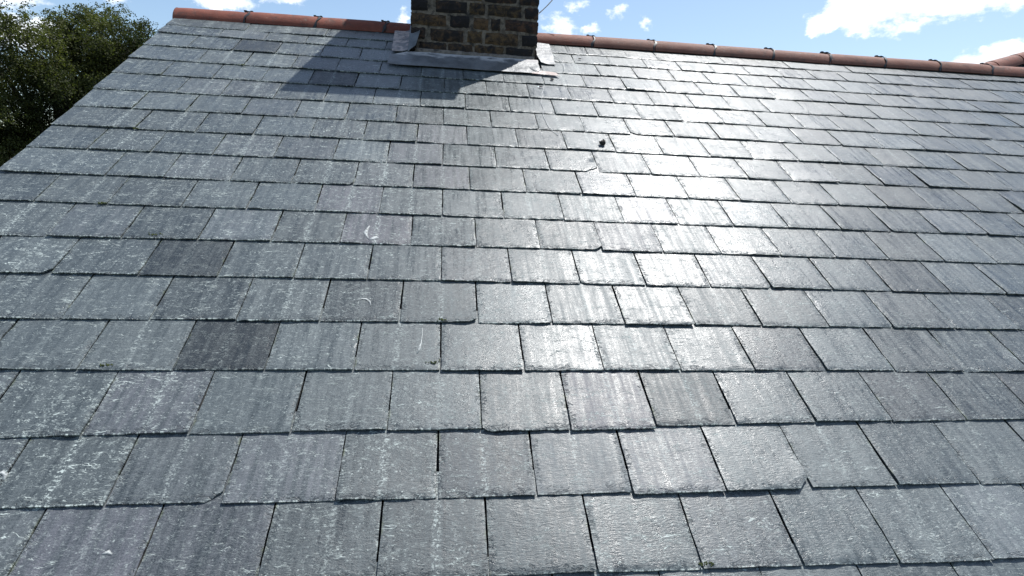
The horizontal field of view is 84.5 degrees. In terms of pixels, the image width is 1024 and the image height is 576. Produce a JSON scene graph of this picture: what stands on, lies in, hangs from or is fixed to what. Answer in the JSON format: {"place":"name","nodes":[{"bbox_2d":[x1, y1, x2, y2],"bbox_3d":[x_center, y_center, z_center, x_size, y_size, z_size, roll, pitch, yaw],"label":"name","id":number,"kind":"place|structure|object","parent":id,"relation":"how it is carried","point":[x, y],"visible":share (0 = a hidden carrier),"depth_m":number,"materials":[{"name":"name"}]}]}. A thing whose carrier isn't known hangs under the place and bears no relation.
{"place":"outdoors","nodes":[
{"label":"outdoors","id":0,"kind":"place"},
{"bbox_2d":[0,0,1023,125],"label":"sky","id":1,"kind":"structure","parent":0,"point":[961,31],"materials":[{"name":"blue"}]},
{"bbox_2d":[985,52,1023,66],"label":"neighbouring house","id":2,"kind":"structure","parent":0,"point":[1015,60],"depth_m":5.58,"materials":[{"name":"tile"}]},
{"label":"ground","id":3,"kind":"structure","parent":0,"visible":0},
{"bbox_2d":[0,0,163,166],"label":"tree","id":4,"kind":"object","parent":3,"relation":"on","point":[69,74],"visible":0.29,"depth_m":7.91,"materials":[{"name":"green plant"}]},
{"bbox_2d":[0,0,1023,575],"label":"house","id":5,"kind":"structure","parent":3,"relation":"on","point":[728,310],"depth_m":1.90,"materials":[{"name":"stone"}]},
{"bbox_2d":[364,226,377,239],"bbox_3d":[-0.535,-0.207,2.124,0.044,0.048,0.087,-7,14,-41],"label":"bird dropping","id":6,"kind":"object","parent":5,"relation":"on","point":[365,233],"visible":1,"depth_m":2.11,"materials":[{"name":"white"}]},
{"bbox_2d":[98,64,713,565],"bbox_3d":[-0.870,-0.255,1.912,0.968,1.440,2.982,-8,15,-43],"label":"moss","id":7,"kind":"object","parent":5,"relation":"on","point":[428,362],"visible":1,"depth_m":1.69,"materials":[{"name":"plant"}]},
{"bbox_2d":[599,139,605,144],"bbox_3d":[0.457,-0.736,2.841,0.035,0.033,0.031,1,11,-7],"label":"pebble","id":8,"kind":"object","parent":5,"relation":"on","point":[602,142],"visible":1,"depth_m":2.83,"materials":[{"name":"stone"}]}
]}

